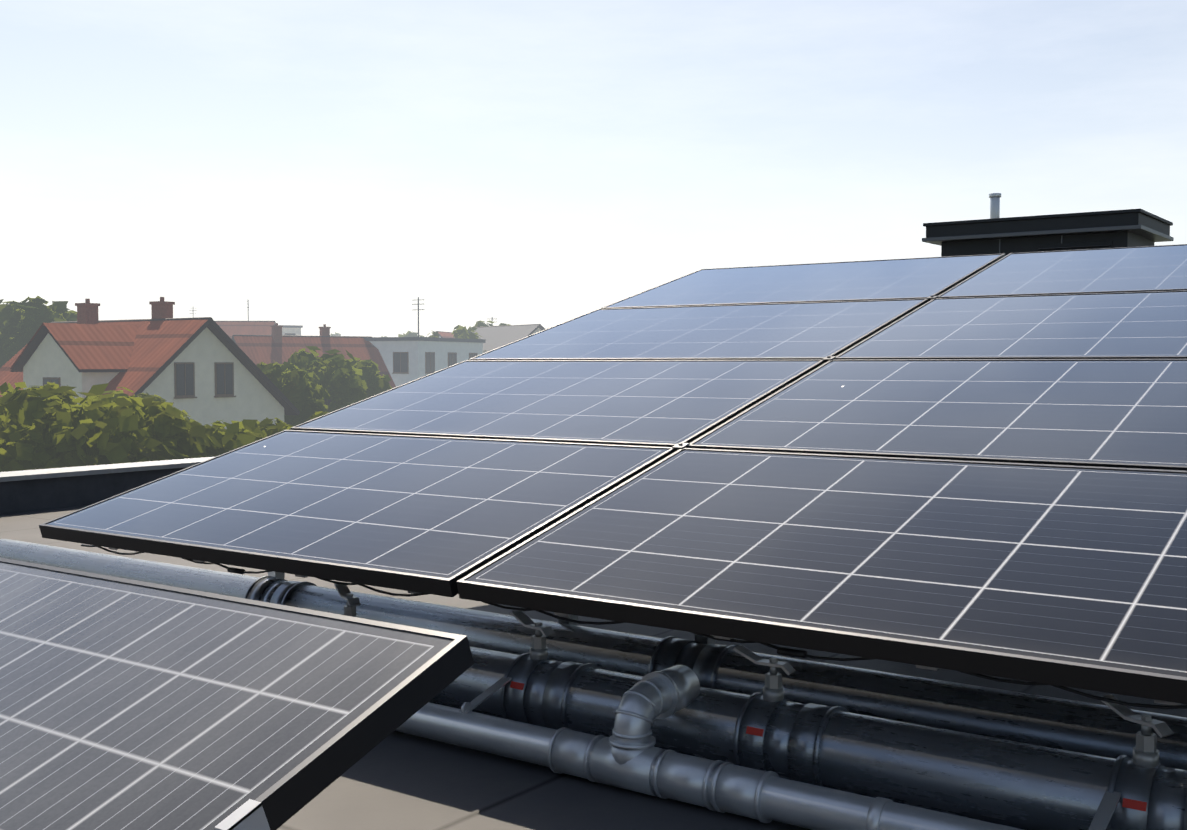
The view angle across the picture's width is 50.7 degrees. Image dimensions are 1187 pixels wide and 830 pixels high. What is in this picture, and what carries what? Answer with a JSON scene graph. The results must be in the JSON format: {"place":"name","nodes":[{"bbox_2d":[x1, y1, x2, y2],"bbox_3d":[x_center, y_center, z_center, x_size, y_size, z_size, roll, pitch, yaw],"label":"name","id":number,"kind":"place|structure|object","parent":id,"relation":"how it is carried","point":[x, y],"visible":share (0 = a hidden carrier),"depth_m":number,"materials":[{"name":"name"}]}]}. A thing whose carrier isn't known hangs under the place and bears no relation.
{"place":"outdoors","nodes":[
{"label":"outdoors","id":0,"kind":"place"},
{"bbox_2d":[0,457,213,513],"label":"parapet","id":1,"kind":"structure","parent":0,"point":[36,489],"depth_m":8.13,"materials":[{"name":"grey metal"}]},
{"bbox_2d":[0,297,299,429],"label":"house","id":2,"kind":"structure","parent":0,"point":[203,371],"depth_m":42.69,"materials":[{"name":"paint"}]},
{"bbox_2d":[215,321,275,337],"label":"house","id":3,"kind":"structure","parent":0,"point":[229,328],"depth_m":113.47,"materials":[{"name":"red tile"}]},
{"bbox_2d":[247,301,302,335],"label":"distant building","id":4,"kind":"structure","parent":0,"point":[291,329],"depth_m":139.94,"materials":[{"name":"white concrete"}]},
{"bbox_2d":[436,331,453,337],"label":"house","id":5,"kind":"structure","parent":0,"point":[442,334],"depth_m":144.68,"materials":[{"name":"tile"}]},
{"bbox_2d":[0,505,1186,829],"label":"flat roof surface","id":6,"kind":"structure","parent":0,"point":[398,781],"depth_m":2.74,"materials":[{"name":"grey concrete"}]},
{"bbox_2d":[215,799,269,829],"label":"mounting","id":7,"kind":"object","parent":6,"relation":"on","point":[249,814],"visible":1,"depth_m":1.35,"materials":[{"name":"metal"}]},
{"bbox_2d":[0,557,473,829],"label":"solar panel","id":8,"kind":"object","parent":7,"relation":"on","point":[128,704],"visible":1,"depth_m":1.62,"materials":[{"name":"black"}]},
{"bbox_2d":[0,539,1186,829],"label":"pipes","id":9,"kind":"object","parent":6,"relation":"on","point":[760,737],"visible":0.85,"depth_m":2.74,"materials":[{"name":"grey plastic"}]},
{"bbox_2d":[108,547,1180,704],"bbox_3d":[1.588,0.047,4.055,5.004,1.413,3.935,2,3,36],"label":"array mounting frame","id":10,"kind":"object","parent":6,"relation":"on","point":[698,638],"visible":0.04,"depth_m":3.37,"materials":[{"name":"metal"}]},
{"bbox_2d":[39,430,675,596],"bbox_3d":[-0.741,0.240,3.808,1.720,0.042,1.020,2,17,36],"label":"solar panel","id":11,"kind":"object","parent":10,"relation":"on","point":[436,515],"visible":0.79,"depth_m":3.65,"materials":[{"name":"blue"}]},
{"bbox_2d":[290,360,824,450],"bbox_3d":[-0.152,-0.055,4.616,1.720,0.043,1.020,2,17,36],"label":"solar panel","id":12,"kind":"object","parent":10,"relation":"on","point":[664,403],"visible":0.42,"depth_m":4.50,"materials":[{"name":"blue"}]},
{"bbox_2d":[81,544,1186,708],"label":"cables","id":13,"kind":"object","parent":10,"relation":"on","point":[792,652],"visible":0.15,"depth_m":2.52,"materials":[{"name":"black rubber"}]},
{"bbox_2d":[468,299,928,362],"bbox_3d":[0.438,-0.350,5.423,1.720,0.043,1.020,2,17,36],"label":"solar panel","id":14,"kind":"object","parent":10,"relation":"on","point":[799,331],"visible":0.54,"depth_m":5.33,"materials":[{"name":"blue"}]},
{"bbox_2d":[601,253,1005,308],"bbox_3d":[1.027,-0.644,6.230,1.720,0.043,1.020,2,17,36],"label":"solar panel","id":15,"kind":"object","parent":10,"relation":"on","point":[909,278],"visible":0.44,"depth_m":6.15,"materials":[{"name":"blue"}]},
{"bbox_2d":[457,448,1186,703],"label":"solar panel","id":16,"kind":"object","parent":10,"relation":"on","point":[1071,576],"visible":0.9,"depth_m":2.68,"materials":[{"name":"black"}]},
{"bbox_2d":[672,295,937,448],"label":"panel clamps","id":17,"kind":"object","parent":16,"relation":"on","point":[680,445],"visible":0.98,"depth_m":4.48,"materials":[{"name":"grey metal"}]},
{"bbox_2d":[686,359,1186,470],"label":"solar panel","id":18,"kind":"object","parent":10,"relation":"on","point":[1124,413],"visible":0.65,"depth_m":3.62,"materials":[{"name":"blue"}]},
{"bbox_2d":[833,290,1186,359],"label":"solar panel","id":19,"kind":"object","parent":10,"relation":"on","point":[1137,325],"visible":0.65,"depth_m":4.51,"materials":[{"name":"blue"}]},
{"bbox_2d":[937,244,1186,297],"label":"solar panel","id":20,"kind":"object","parent":10,"relation":"on","point":[1135,269],"visible":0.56,"depth_m":5.38,"materials":[{"name":"blue"}]},
{"bbox_2d":[922,193,1173,256],"bbox_3d":[3.084,-0.478,8.547,1.400,2.105,0.960,2,3,36],"label":"roof access box","id":21,"kind":"object","parent":6,"relation":"on","point":[995,233],"visible":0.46,"depth_m":8.15,"materials":[{"name":"black metal"}]},
{"bbox_2d":[0,0,1186,336],"label":"sky","id":22,"kind":"structure","parent":0,"point":[340,165],"materials":[{"name":"white"}]},
{"label":"ground","id":23,"kind":"structure","parent":0,"visible":0},
{"bbox_2d":[0,299,9,327],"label":"tree","id":24,"kind":"object","parent":23,"relation":"on","point":[2,325],"visible":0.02,"depth_m":63.65,"materials":[{"name":"green plant"}]},
{"bbox_2d":[0,446,13,471],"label":"bush","id":25,"kind":"object","parent":23,"relation":"on","point":[4,453],"visible":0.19,"depth_m":23.76,"materials":[{"name":"green plant"}]},
{"bbox_2d":[0,382,13,410],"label":"bush","id":26,"kind":"object","parent":23,"relation":"on","point":[4,387],"depth_m":28.42,"materials":[{"name":"green plant"}]},
{"bbox_2d":[0,296,76,367],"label":"tree","id":27,"kind":"object","parent":23,"relation":"on","point":[26,320],"visible":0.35,"depth_m":59.05,"materials":[{"name":"green plant"}]},
{"bbox_2d":[0,382,99,471],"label":"bush","id":28,"kind":"object","parent":23,"relation":"on","point":[17,424],"visible":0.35,"depth_m":24.48,"materials":[{"name":"green plant"}]},
{"bbox_2d":[5,386,149,456],"bbox_3d":[-11.398,1.576,27.794,3.949,4.450,3.560,2,3,36],"label":"bush","id":29,"kind":"object","parent":23,"relation":"on","point":[86,404],"depth_m":27.18,"materials":[{"name":"green plant"}]},
{"bbox_2d":[31,383,222,468],"bbox_3d":[-9.443,1.628,25.449,4.050,4.542,3.701,0,2,-1],"label":"bush","id":30,"kind":"object","parent":23,"relation":"on","point":[106,427],"visible":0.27,"depth_m":24.52,"materials":[{"name":"green plant"}]},
{"bbox_2d":[101,386,190,420],"bbox_3d":[-12.714,1.349,34.809,3.300,4.343,3.221,2,3,36],"label":"bush","id":31,"kind":"object","parent":23,"relation":"on","point":[144,396],"depth_m":34.96,"materials":[{"name":"green plant"}]},
{"bbox_2d":[188,418,224,431],"bbox_3d":[-9.513,1.892,29.610,3.133,3.671,3.073,2,3,36],"label":"bush","id":32,"kind":"object","parent":23,"relation":"on","point":[213,426],"depth_m":29.47,"materials":[{"name":"green plant"}]},
{"bbox_2d":[202,419,267,456],"bbox_3d":[-7.722,1.966,26.885,3.158,3.747,3.078,-1,3,-31],"label":"bush","id":33,"kind":"object","parent":23,"relation":"on","point":[232,437],"visible":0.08,"depth_m":26.16,"materials":[{"name":"green plant"}]},
{"bbox_2d":[239,417,289,431],"bbox_3d":[-8.288,1.834,31.989,2.926,3.599,3.152,2,3,36],"label":"bush","id":34,"kind":"object","parent":23,"relation":"on","point":[263,424],"depth_m":31.39,"materials":[{"name":"green plant"}]},
{"bbox_2d":[265,422,293,435],"bbox_3d":[-6.576,1.961,28.181,2.943,3.648,3.276,1,2,17],"label":"bush","id":35,"kind":"object","parent":23,"relation":"on","point":[279,427],"depth_m":27.93,"materials":[{"name":"green plant"}]},
{"bbox_2d":[256,361,330,425],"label":"tree","id":36,"kind":"object","parent":23,"relation":"on","point":[303,392],"visible":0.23,"depth_m":47.72,"materials":[{"name":"green plant"}]},
{"bbox_2d":[231,323,395,387],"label":"house","id":37,"kind":"structure","parent":23,"relation":"on","point":[277,346],"depth_m":82.86,"materials":[{"name":"red tile"}]},
{"bbox_2d":[305,411,329,421],"bbox_3d":[-6.739,1.729,33.498,3.006,3.681,3.077,-2,3,-36],"label":"bush","id":38,"kind":"object","parent":23,"relation":"on","point":[319,414],"depth_m":33.00,"materials":[{"name":"green plant"}]},
{"bbox_2d":[288,346,367,411],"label":"tree","id":39,"kind":"object","parent":23,"relation":"on","point":[339,379],"visible":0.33,"depth_m":54.09,"materials":[{"name":"green plant"}]},
{"bbox_2d":[345,357,391,402],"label":"tree","id":40,"kind":"object","parent":23,"relation":"on","point":[376,382],"visible":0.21,"depth_m":60.06,"materials":[{"name":"green plant"}]},
{"bbox_2d":[398,331,423,336],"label":"tree","id":41,"kind":"object","parent":23,"relation":"on","point":[410,334],"visible":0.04,"depth_m":170.27,"materials":[{"name":"green plant"}]},
{"bbox_2d":[363,297,485,386],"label":"building","id":42,"kind":"structure","parent":23,"relation":"on","point":[407,359],"depth_m":85.31,"materials":[{"name":"white paint"}]},
{"bbox_2d":[428,325,485,350],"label":"tree","id":43,"kind":"object","parent":23,"relation":"on","point":[461,332],"visible":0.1,"depth_m":110.72,"materials":[{"name":"green plant"}]},
{"bbox_2d":[468,320,508,331],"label":"tree","id":44,"kind":"object","parent":23,"relation":"on","point":[480,323],"depth_m":119.53,"materials":[{"name":"green plant"}]},
{"bbox_2d":[468,324,544,352],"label":"house","id":45,"kind":"structure","parent":23,"relation":"on","point":[495,337],"depth_m":111.82,"materials":[{"name":"grey paint"}]}
]}

